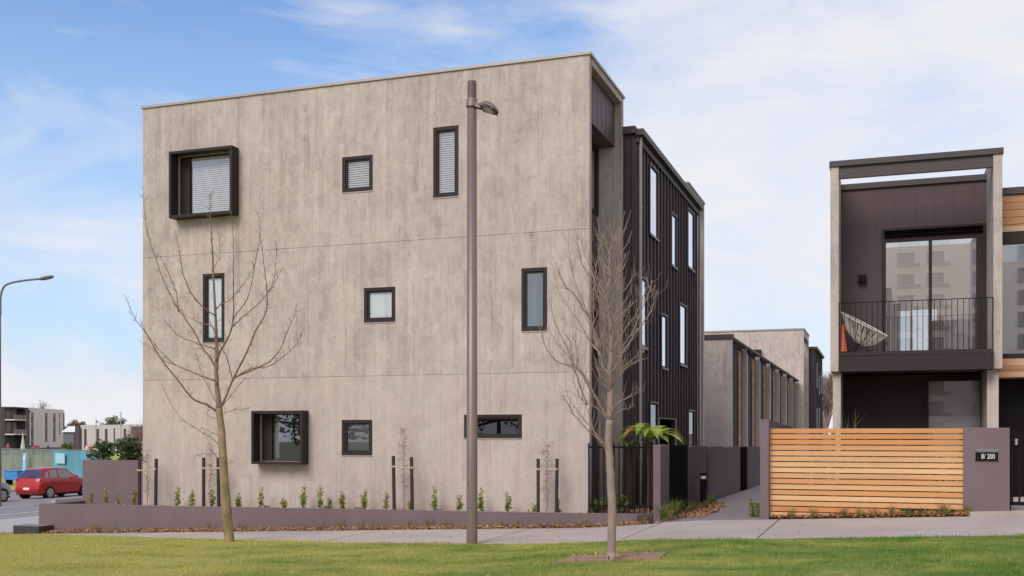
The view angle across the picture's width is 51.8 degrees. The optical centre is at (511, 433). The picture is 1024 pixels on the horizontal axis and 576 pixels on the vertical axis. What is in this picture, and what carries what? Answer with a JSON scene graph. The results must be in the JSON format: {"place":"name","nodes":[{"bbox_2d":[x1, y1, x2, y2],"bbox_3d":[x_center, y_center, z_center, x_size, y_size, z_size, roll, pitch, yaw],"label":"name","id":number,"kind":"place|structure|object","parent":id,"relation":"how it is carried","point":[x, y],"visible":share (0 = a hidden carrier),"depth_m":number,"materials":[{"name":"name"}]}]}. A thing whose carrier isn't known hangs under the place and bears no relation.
{"place":"outdoors","nodes":[
{"label":"outdoors","id":0,"kind":"place"},
{"bbox_2d":[0,515,38,532],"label":"corner pavement","id":1,"kind":"structure","parent":0,"point":[7,524],"depth_m":28.16,"materials":[{"name":"concrete"}]},
{"bbox_2d":[0,492,81,517],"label":"road","id":2,"kind":"structure","parent":0,"point":[14,502],"depth_m":43.98,"materials":[{"name":"asphalt"}]},
{"bbox_2d":[1,482,9,501],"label":"parked car","id":3,"kind":"object","parent":2,"relation":"on","point":[5,491],"visible":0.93,"depth_m":47.67,"materials":[{"name":"silver metal"}]},
{"bbox_2d":[0,275,53,506],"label":"street lamp","id":4,"kind":"object","parent":2,"relation":"on","point":[40,278],"visible":0.98,"depth_m":41.97,"materials":[{"name":"metal"}]},
{"bbox_2d":[15,467,81,498],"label":"parked car","id":5,"kind":"object","parent":2,"relation":"on","point":[48,482],"visible":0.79,"depth_m":50.40,"materials":[{"name":"red paint"}]},
{"bbox_2d":[51,498,81,502],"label":"traffic island","id":6,"kind":"structure","parent":2,"relation":"on","point":[67,500],"depth_m":44.49,"materials":[{"name":"concrete"}]},
{"bbox_2d":[1,452,142,489],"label":"grass verge","id":7,"kind":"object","parent":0,"point":[114,457],"depth_m":75.46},
{"bbox_2d":[3,470,23,484],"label":"blue skip","id":8,"kind":"object","parent":7,"relation":"on","point":[10,476],"visible":0.68,"depth_m":62.74,"materials":[{"name":"metal"}]},
{"bbox_2d":[1,448,100,476],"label":"site fence","id":9,"kind":"object","parent":7,"relation":"on","point":[13,459],"visible":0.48,"depth_m":71.43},
{"bbox_2d":[55,453,64,463],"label":"notice board","id":10,"kind":"object","parent":9,"relation":"attached to","point":[60,458],"visible":1,"depth_m":69.58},
{"bbox_2d":[111,433,142,459],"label":"evergreen bush","id":11,"kind":"object","parent":7,"relation":"on","point":[118,445],"visible":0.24,"depth_m":27.42,"materials":[{"name":"green plant"}]},
{"bbox_2d":[124,424,142,454],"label":"bare tree","id":12,"kind":"object","parent":7,"relation":"on","point":[140,436],"visible":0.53,"depth_m":125.38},
{"bbox_2d":[50,533,119,535],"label":"footpath","id":13,"kind":"structure","parent":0,"point":[95,534],"depth_m":22.37,"materials":[{"name":"concrete"}]},
{"bbox_2d":[86,436,135,459],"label":"evergreen bush","id":14,"kind":"object","parent":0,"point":[105,453],"visible":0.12,"depth_m":27.39,"materials":[{"name":"green plant"}]},
{"bbox_2d":[105,531,246,538],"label":"footpath","id":15,"kind":"structure","parent":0,"point":[197,535],"depth_m":21.25,"materials":[{"name":"concrete"}]},
{"bbox_2d":[202,530,378,541],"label":"footpath","id":16,"kind":"structure","parent":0,"point":[287,535],"depth_m":19.89,"materials":[{"name":"concrete"}]},
{"bbox_2d":[2,439,830,501],"bbox_3d":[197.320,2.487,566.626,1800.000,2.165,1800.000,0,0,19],"label":"ground","id":17,"kind":"structure","parent":0,"point":[142,451],"depth_m":209.71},
{"bbox_2d":[1,407,64,448],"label":"apartment building","id":18,"kind":"structure","parent":17,"relation":"on","point":[42,427],"depth_m":216.66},
{"bbox_2d":[5,422,16,433],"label":"window","id":19,"kind":"structure","parent":18,"relation":"in","point":[9,426],"depth_m":208.62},
{"bbox_2d":[5,408,16,418],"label":"window","id":20,"kind":"structure","parent":18,"relation":"in","point":[9,412],"depth_m":208.62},
{"bbox_2d":[13,524,52,534],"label":"stone block","id":21,"kind":"structure","parent":17,"relation":"on","point":[30,528],"depth_m":23.13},
{"bbox_2d":[62,426,74,449],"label":"house","id":22,"kind":"structure","parent":17,"relation":"on","point":[69,433],"depth_m":196.00,"materials":[{"name":"white paint"}]},
{"bbox_2d":[75,424,142,450],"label":"building","id":23,"kind":"structure","parent":17,"relation":"on","point":[88,435],"depth_m":186.86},
{"bbox_2d":[82,460,142,504],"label":"garden wall","id":24,"kind":"structure","parent":17,"relation":"on","point":[115,477],"depth_m":24.42,"materials":[{"name":"paint"}]},
{"bbox_2d":[100,415,125,424],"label":"evergreen tree","id":25,"kind":"object","parent":17,"relation":"on","point":[111,422],"visible":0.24,"depth_m":213.71,"materials":[{"name":"green plant"}]},
{"bbox_2d":[39,501,652,532],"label":"planter wall","id":26,"kind":"structure","parent":17,"relation":"on","point":[71,515],"depth_m":21.58,"materials":[{"name":"concrete"}]},
{"bbox_2d":[102,504,652,513],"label":"planter soil","id":27,"kind":"structure","parent":17,"relation":"on","point":[636,508],"depth_m":21.60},
{"bbox_2d":[137,459,157,504],"bbox_3d":[-7.976,1.244,23.052,0.508,1.372,0.079,0,0,19],"label":"tree support","id":28,"kind":"object","parent":27,"relation":"on","point":[155,469],"visible":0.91,"depth_m":23.00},
{"bbox_2d":[141,450,154,504],"bbox_3d":[-7.988,0.972,23.063,0.379,1.317,0.349,0,0,-6],"label":"wiry sapling","id":29,"kind":"object","parent":27,"relation":"on","point":[147,482],"visible":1,"depth_m":23.05,"materials":[{"name":"brown plant"}]},
{"bbox_2d":[201,441,217,505],"bbox_3d":[-6.475,0.877,22.535,0.396,1.480,0.435,0,0,-33],"label":"wiry sapling","id":30,"kind":"object","parent":27,"relation":"on","point":[210,465],"visible":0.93,"depth_m":22.52,"materials":[{"name":"brown plant"}]},
{"bbox_2d":[201,458,220,506],"bbox_3d":[-6.431,1.220,22.514,0.452,1.395,0.079,0,0,19],"label":"tree support","id":31,"kind":"object","parent":27,"relation":"on","point":[203,467],"visible":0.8,"depth_m":22.50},
{"bbox_2d":[299,484,307,507],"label":"shrub seedling","id":32,"kind":"object","parent":27,"relation":"on","point":[303,500],"visible":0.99,"depth_m":21.85,"materials":[{"name":"green plant"}]},
{"bbox_2d":[315,486,323,507],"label":"shrub seedling","id":33,"kind":"object","parent":27,"relation":"on","point":[319,502],"visible":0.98,"depth_m":21.70,"materials":[{"name":"green plant"}]},
{"bbox_2d":[360,490,367,508],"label":"shrub seedling","id":34,"kind":"object","parent":27,"relation":"on","point":[364,503],"visible":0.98,"depth_m":21.37,"materials":[{"name":"green plant"}]},
{"bbox_2d":[392,423,411,509],"bbox_3d":[-2.181,0.692,21.018,0.418,1.777,0.381,0,0,19],"label":"wiry sapling","id":35,"kind":"object","parent":27,"relation":"on","point":[403,429],"visible":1,"depth_m":21.02,"materials":[{"name":"brown plant"}]},
{"bbox_2d":[392,456,413,509],"bbox_3d":[-2.179,1.170,21.033,0.479,1.422,0.079,0,0,19],"label":"tree support","id":36,"kind":"object","parent":27,"relation":"on","point":[411,467],"visible":0.91,"depth_m":21.01,"materials":[{"name":"wood"}]},
{"bbox_2d":[430,486,437,508],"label":"shrub seedling","id":37,"kind":"object","parent":27,"relation":"on","point":[434,503],"visible":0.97,"depth_m":20.89,"materials":[{"name":"green plant"}]},
{"bbox_2d":[477,487,484,510],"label":"shrub seedling","id":38,"kind":"object","parent":27,"relation":"on","point":[480,503],"visible":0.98,"depth_m":20.53,"materials":[{"name":"green plant"}]},
{"bbox_2d":[504,492,512,511],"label":"shrub seedling","id":39,"kind":"object","parent":27,"relation":"on","point":[507,505],"visible":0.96,"depth_m":20.37,"materials":[{"name":"green plant"}]},
{"bbox_2d":[533,439,559,511],"bbox_3d":[0.660,0.833,20.050,0.562,1.450,0.260,0,0,30],"label":"wiry sapling","id":40,"kind":"object","parent":27,"relation":"on","point":[541,466],"visible":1,"depth_m":20.04,"materials":[{"name":"brown plant"}]},
{"bbox_2d":[536,459,558,511],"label":"stakes","id":41,"kind":"object","parent":27,"relation":"on","point":[556,469],"visible":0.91,"depth_m":20.04,"materials":[{"name":"wood"}]},
{"bbox_2d":[587,496,607,512],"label":"garden shrub","id":42,"kind":"object","parent":27,"relation":"on","point":[596,507],"visible":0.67,"depth_m":20.14,"materials":[{"name":"green plant"}]},
{"bbox_2d":[588,443,652,513],"bbox_3d":[2.049,0.860,19.803,1.285,1.340,0.050,0,0,19],"label":"steel fence","id":43,"kind":"object","parent":27,"relation":"on","point":[623,447],"visible":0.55,"depth_m":19.79,"materials":[{"name":"metal"}]},
{"bbox_2d":[616,495,628,513],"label":"garden shrub","id":44,"kind":"object","parent":27,"relation":"on","point":[621,503],"visible":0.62,"depth_m":19.99,"materials":[{"name":"green plant"}]},
{"bbox_2d":[615,438,645,509],"bbox_3d":[2.398,0.953,21.269,0.684,1.695,0.717,0,0,19],"label":"tree fern","id":45,"kind":"object","parent":27,"relation":"on","point":[631,469],"visible":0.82,"depth_m":21.25,"materials":[{"name":"green plant"}]},
{"bbox_2d":[617,423,686,510],"bbox_3d":[2.697,0.799,20.865,1.530,2.004,1.530,0,0,19],"label":"tree fern","id":46,"kind":"object","parent":27,"relation":"on","point":[648,433],"visible":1,"depth_m":20.80,"materials":[{"name":"green plant"}]},
{"bbox_2d":[141,51,704,512],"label":"apartment building","id":47,"kind":"structure","parent":17,"relation":"on","point":[351,195],"depth_m":21.94,"materials":[{"name":"concrete"}]},
{"bbox_2d":[202,273,224,343],"bbox_3d":[-6.479,-2.713,22.973,0.559,1.519,0.112,0,0,19],"label":"window","id":48,"kind":"structure","parent":47,"relation":"in","point":[208,332],"depth_m":23.01,"materials":[{"name":"white glass"}]},
{"bbox_2d":[341,420,371,456],"bbox_3d":[-3.191,0.105,21.828,0.709,0.755,0.112,0,0,19],"label":"window","id":49,"kind":"structure","parent":47,"relation":"in","point":[356,434],"depth_m":21.86,"materials":[{"name":"grey glass"}]},
{"bbox_2d":[342,155,372,193],"bbox_3d":[-3.179,-5.348,21.834,0.709,0.759,0.132,0,0,19],"label":"window","id":50,"kind":"structure","parent":47,"relation":"in","point":[366,159],"depth_m":21.86,"materials":[{"name":"white glass"}]},
{"bbox_2d":[364,287,394,323],"bbox_3d":[-2.702,-2.620,21.657,0.717,0.737,0.112,0,0,19],"label":"window","id":51,"kind":"structure","parent":47,"relation":"in","point":[379,303],"depth_m":21.68,"materials":[{"name":"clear glass"}]},
{"bbox_2d":[433,125,458,198],"bbox_3d":[-1.310,-5.430,21.183,0.552,1.439,0.132,0,0,19],"label":"window","id":52,"kind":"structure","parent":47,"relation":"in","point":[449,130],"depth_m":21.22,"materials":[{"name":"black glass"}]},
{"bbox_2d":[464,414,521,438],"bbox_3d":[-0.366,-0.121,20.844,1.219,0.490,0.112,0,0,19],"label":"window","id":53,"kind":"structure","parent":47,"relation":"in","point":[503,426],"depth_m":20.81,"materials":[{"name":"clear glass"}]},
{"bbox_2d":[521,267,546,332],"bbox_3d":[0.459,-2.591,20.596,0.529,1.256,0.187,0,0,19],"label":"window","id":54,"kind":"structure","parent":47,"relation":"in","point":[528,275],"depth_m":20.61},
{"bbox_2d":[592,143,598,215],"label":"side window","id":55,"kind":"structure","parent":47,"relation":"in","point":[595,151],"depth_m":22.73,"materials":[{"name":"black glass"}]},
{"bbox_2d":[592,263,598,356],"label":"side window","id":56,"kind":"structure","parent":47,"relation":"in","point":[596,322],"depth_m":22.74,"materials":[{"name":"black glass"}]},
{"bbox_2d":[638,276,648,349],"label":"window","id":57,"kind":"structure","parent":47,"relation":"in","point":[644,283],"depth_m":23.46,"materials":[{"name":"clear glass"}]},
{"bbox_2d":[648,162,659,241],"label":"window","id":58,"kind":"structure","parent":47,"relation":"in","point":[653,175],"depth_m":24.40,"materials":[{"name":"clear glass"}]},
{"bbox_2d":[649,401,658,444],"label":"window","id":59,"kind":"structure","parent":47,"relation":"in","point":[653,407],"depth_m":24.51,"materials":[{"name":"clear glass"}]},
{"bbox_2d":[660,313,668,370],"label":"window","id":60,"kind":"structure","parent":47,"relation":"in","point":[663,317],"depth_m":25.53,"materials":[{"name":"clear glass"}]},
{"bbox_2d":[671,211,677,270],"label":"window","id":61,"kind":"structure","parent":47,"relation":"in","point":[674,219],"depth_m":26.90,"materials":[{"name":"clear glass"}]},
{"bbox_2d":[680,302,687,367],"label":"window","id":62,"kind":"structure","parent":47,"relation":"in","point":[683,308],"depth_m":28.14,"materials":[{"name":"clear glass"}]},
{"bbox_2d":[688,207,694,272],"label":"window","id":63,"kind":"structure","parent":47,"relation":"in","point":[691,216],"depth_m":29.34,"materials":[{"name":"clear glass"}]},
{"bbox_2d":[688,410,694,445],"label":"window","id":64,"kind":"structure","parent":47,"relation":"in","point":[691,413],"depth_m":29.34,"materials":[{"name":"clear glass"}]},
{"bbox_2d":[653,445,668,523],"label":"gate pier","id":65,"kind":"structure","parent":17,"relation":"on","point":[660,473],"depth_m":19.40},
{"bbox_2d":[669,445,687,513],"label":"side gate","id":66,"kind":"structure","parent":65,"relation":"attached to","point":[678,469],"depth_m":21.21,"materials":[{"name":"metal"}]},
{"bbox_2d":[688,446,759,506],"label":"lane wall","id":67,"kind":"structure","parent":17,"relation":"on","point":[719,466],"depth_m":26.16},
{"bbox_2d":[740,447,746,491],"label":"side gate","id":68,"kind":"structure","parent":67,"relation":"attached to","point":[743,468],"depth_m":29.60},
{"bbox_2d":[704,334,798,455],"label":"terrace row","id":69,"kind":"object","parent":17,"relation":"on","point":[745,392],"visible":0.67,"depth_m":41.24,"materials":[{"name":"grey concrete"}]},
{"bbox_2d":[733,359,737,445],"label":"window","id":70,"kind":"structure","parent":69,"relation":"in","point":[735,363],"depth_m":39.93,"materials":[{"name":"glass"}]},
{"bbox_2d":[748,366,751,446],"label":"window","id":71,"kind":"structure","parent":69,"relation":"in","point":[749,368],"depth_m":44.26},
{"bbox_2d":[760,372,763,418],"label":"window","id":72,"kind":"structure","parent":69,"relation":"in","point":[761,374],"depth_m":48.77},
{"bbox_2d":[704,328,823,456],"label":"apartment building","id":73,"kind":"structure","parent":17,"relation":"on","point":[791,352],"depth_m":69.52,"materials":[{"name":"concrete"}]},
{"bbox_2d":[760,419,794,519],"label":"boundary wall","id":74,"kind":"structure","parent":17,"relation":"on","point":[766,425],"depth_m":18.19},
{"bbox_2d":[822,371,832,450],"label":"bare tree","id":75,"kind":"object","parent":17,"relation":"on","point":[826,401],"visible":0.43,"depth_m":95.54,"materials":[{"name":"plant"}]},
{"bbox_2d":[775,502,964,519],"bbox_3d":[6.530,1.571,19.253,3.050,0.559,3.340,0,0,19],"label":"garden bed","id":76,"kind":"object","parent":17,"relation":"on","point":[887,516],"visible":0.14,"depth_m":17.72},
{"bbox_2d":[775,455,815,506],"bbox_3d":[5.144,0.988,19.271,0.959,1.255,0.746,0,0,19],"label":"hedge shrub","id":77,"kind":"object","parent":76,"relation":"on","point":[793,472],"visible":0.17,"depth_m":19.12,"materials":[{"name":"green plant"}]},
{"bbox_2d":[788,456,836,512],"bbox_3d":[5.477,0.967,19.178,0.911,1.254,0.782,0,0,19],"label":"hedge shrub","id":78,"kind":"object","parent":76,"relation":"on","point":[813,489],"visible":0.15,"depth_m":19.11,"materials":[{"name":"green plant"}]},
{"bbox_2d":[813,456,862,507],"bbox_3d":[5.899,0.940,19.016,1.048,1.203,0.734,0,0,19],"label":"hedge shrub","id":79,"kind":"object","parent":76,"relation":"on","point":[839,478],"visible":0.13,"depth_m":18.91,"materials":[{"name":"green plant"}]},
{"bbox_2d":[836,456,891,507],"bbox_3d":[6.323,0.958,18.913,1.041,1.302,0.711,0,0,19],"label":"hedge shrub","id":80,"kind":"object","parent":76,"relation":"on","point":[862,485],"visible":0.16,"depth_m":18.86,"materials":[{"name":"green plant"}]},
{"bbox_2d":[770,428,962,518],"bbox_3d":[5.938,0.751,17.802,3.103,1.655,0.092,0,0,19],"label":"slat fence","id":81,"kind":"object","parent":76,"relation":"on","point":[930,465],"visible":0.9,"depth_m":17.75,"materials":[{"name":"brown wood"}]},
{"bbox_2d":[868,456,922,509],"bbox_3d":[6.795,0.972,18.721,1.012,1.276,0.712,0,0,19],"label":"hedge shrub","id":82,"kind":"object","parent":76,"relation":"on","point":[895,479],"visible":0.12,"depth_m":18.64,"materials":[{"name":"green plant"}]},
{"bbox_2d":[892,450,942,508],"bbox_3d":[7.219,0.911,18.590,1.043,1.310,0.695,0,0,37],"label":"hedge shrub","id":83,"kind":"object","parent":76,"relation":"on","point":[919,474],"visible":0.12,"depth_m":18.54,"materials":[{"name":"green plant"}]},
{"bbox_2d":[916,457,957,504],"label":"hedge shrub","id":84,"kind":"object","parent":76,"relation":"on","point":[947,486],"visible":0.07,"depth_m":18.32,"materials":[{"name":"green plant"}]},
{"bbox_2d":[829,147,1003,502],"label":"townhouse","id":85,"kind":"structure","parent":17,"relation":"on","point":[877,386],"depth_m":21.21,"materials":[{"name":"concrete"}]},
{"bbox_2d":[841,324,846,351],"bbox_3d":[6.549,-1.815,20.776,0.117,0.644,0.343,0,0,19],"label":"folded cushion","id":86,"kind":"object","parent":85,"relation":"on","point":[842,340],"visible":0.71,"depth_m":20.64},
{"bbox_2d":[841,312,887,351],"bbox_3d":[6.958,-1.951,20.812,0.896,0.939,0.822,0,0,33],"label":"string chair","id":87,"kind":"object","parent":85,"relation":"on","point":[849,331],"visible":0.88,"depth_m":20.76,"materials":[{"name":"white fabric"}]},
{"bbox_2d":[886,288,892,350],"bbox_3d":[7.911,-2.335,22.235,0.256,1.420,0.260,0,0,19],"label":"floor lamp","id":88,"kind":"object","parent":85,"relation":"in","point":[889,297],"visible":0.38,"depth_m":22.23,"materials":[{"name":"black metal"}]},
{"bbox_2d":[882,223,985,350],"bbox_3d":[8.475,-2.899,21.229,1.943,2.547,0.130,0,0,19],"label":"sliding door","id":89,"kind":"structure","parent":85,"relation":"in","point":[976,230],"depth_m":21.11,"materials":[{"name":"black glass"}]},
{"bbox_2d":[932,318,974,349],"bbox_3d":[9.570,-2.091,22.515,1.100,0.732,0.820,0,0,19],"label":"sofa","id":90,"kind":"object","parent":85,"relation":"on","point":[945,334],"visible":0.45,"depth_m":22.41,"materials":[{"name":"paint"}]},
{"bbox_2d":[925,377,981,492],"bbox_3d":[8.851,0.074,21.087,1.085,2.352,0.190,0,0,19],"label":"window","id":91,"kind":"structure","parent":85,"relation":"in","point":[949,402],"depth_m":21.16,"materials":[{"name":"grey glass"}]},
{"bbox_2d":[963,428,1009,511],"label":"letterbox wall","id":92,"kind":"structure","parent":17,"relation":"on","point":[986,485],"depth_m":17.09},
{"bbox_2d":[975,450,998,460],"bbox_3d":[7.690,0.358,17.072,0.352,0.179,0.033,0,0,19],"label":"letterbox","id":93,"kind":"object","parent":92,"relation":"attached to","point":[986,455],"visible":1,"depth_m":17.06,"materials":[{"name":"black metal"}]},
{"bbox_2d":[1010,430,1023,509],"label":"entry gate","id":94,"kind":"structure","parent":92,"relation":"attached to","point":[1017,442],"depth_m":17.04,"materials":[{"name":"black metal"}]},
{"bbox_2d":[968,497,1023,515],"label":"entry slab","id":95,"kind":"structure","parent":17,"relation":"on","point":[1016,510],"depth_m":17.05,"materials":[{"name":"concrete"}]},
{"bbox_2d":[999,186,1023,496],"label":"cedar house","id":96,"kind":"structure","parent":17,"relation":"on","point":[1011,394],"depth_m":20.30,"materials":[{"name":"brown wood"}]},
{"bbox_2d":[1002,231,1023,358],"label":"window","id":97,"kind":"structure","parent":96,"relation":"in","point":[1012,242],"depth_m":20.29,"materials":[{"name":"clear glass"}]},
{"bbox_2d":[323,528,529,543],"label":"footpath","id":98,"kind":"structure","parent":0,"point":[422,535],"depth_m":18.57,"materials":[{"name":"concrete"}]},
{"bbox_2d":[0,503,967,556],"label":"leaf litter","id":99,"kind":"object","parent":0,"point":[683,513],"visible":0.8,"depth_m":20.08,"materials":[{"name":"plant"}]},
{"bbox_2d":[0,532,1023,575],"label":"lawn","id":100,"kind":"structure","parent":0,"point":[709,573],"depth_m":13.70,"materials":[{"name":"plant"}]},
{"bbox_2d":[124,186,304,542],"bbox_3d":[-5.205,-1.279,18.721,3.606,6.716,1.914,0,0,6],"label":"bare tree","id":101,"kind":"object","parent":100,"relation":"on","point":[228,530],"visible":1,"depth_m":18.75,"materials":[{"name":"brown plant"}]},
{"bbox_2d":[466,80,498,543],"bbox_3d":[-0.459,-1.750,16.556,0.589,7.606,0.227,0,0,33],"label":"street lamp","id":102,"kind":"object","parent":100,"relation":"on","point":[473,104],"visible":0.91,"depth_m":16.58,"materials":[{"name":"metal"}]},
{"bbox_2d":[30,515,1011,575],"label":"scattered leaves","id":103,"kind":"object","parent":100,"relation":"on","point":[466,545],"visible":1,"depth_m":14.80,"materials":[{"name":"brown plant"}]},
{"bbox_2d":[555,552,665,563],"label":"mulch square","id":104,"kind":"structure","parent":100,"relation":"on","point":[631,556],"depth_m":13.01,"materials":[{"name":"soil"}]},
{"bbox_2d":[531,208,668,560],"bbox_3d":[1.114,-0.595,12.847,1.498,4.447,1.729,0,0,19],"label":"bare tree","id":105,"kind":"object","parent":104,"relation":"on","point":[611,495],"visible":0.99,"depth_m":12.72,"materials":[{"name":"brown plant"}]},
{"bbox_2d":[0,0,1023,433],"label":"sky","id":106,"kind":"structure","parent":0,"point":[751,103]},
{"bbox_2d":[478,524,657,543],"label":"footpath","id":107,"kind":"structure","parent":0,"point":[543,535],"depth_m":17.47,"materials":[{"name":"concrete"}]},
{"bbox_2d":[619,519,777,540],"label":"footpath","id":108,"kind":"structure","parent":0,"point":[714,529],"depth_m":16.60,"materials":[{"name":"concrete"}]},
{"bbox_2d":[655,461,830,523],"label":"lane","id":109,"kind":"structure","parent":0,"point":[736,507],"depth_m":21.32,"materials":[{"name":"concrete"}]},
{"bbox_2d":[660,502,723,521],"bbox_3d":[3.844,1.652,21.269,0.830,0.268,5.300,0,0,19],"label":"planting bed","id":110,"kind":"object","parent":109,"relation":"on","point":[682,516],"visible":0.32,"depth_m":20.33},
{"bbox_2d":[655,501,673,519],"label":"grass tuft","id":111,"kind":"object","parent":110,"relation":"on","point":[662,514],"visible":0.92,"depth_m":19.21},
{"bbox_2d":[665,495,685,517],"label":"grass tuft","id":112,"kind":"object","parent":110,"relation":"on","point":[674,507],"visible":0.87,"depth_m":19.55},
{"bbox_2d":[700,473,706,504],"bbox_3d":[4.231,1.275,23.288,0.156,0.790,0.156,0,0,19],"label":"bollard light","id":113,"kind":"object","parent":110,"relation":"on","point":[703,486],"visible":0.83,"depth_m":23.22,"materials":[{"name":"black metal"}]},
{"bbox_2d":[748,498,759,516],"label":"shrub","id":114,"kind":"object","parent":109,"relation":"on","point":[752,511],"visible":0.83,"depth_m":18.85,"materials":[{"name":"green plant"}]},
{"bbox_2d":[758,516,1023,538],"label":"footpath","id":115,"kind":"structure","parent":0,"point":[895,527],"depth_m":15.72,"materials":[{"name":"concrete"}]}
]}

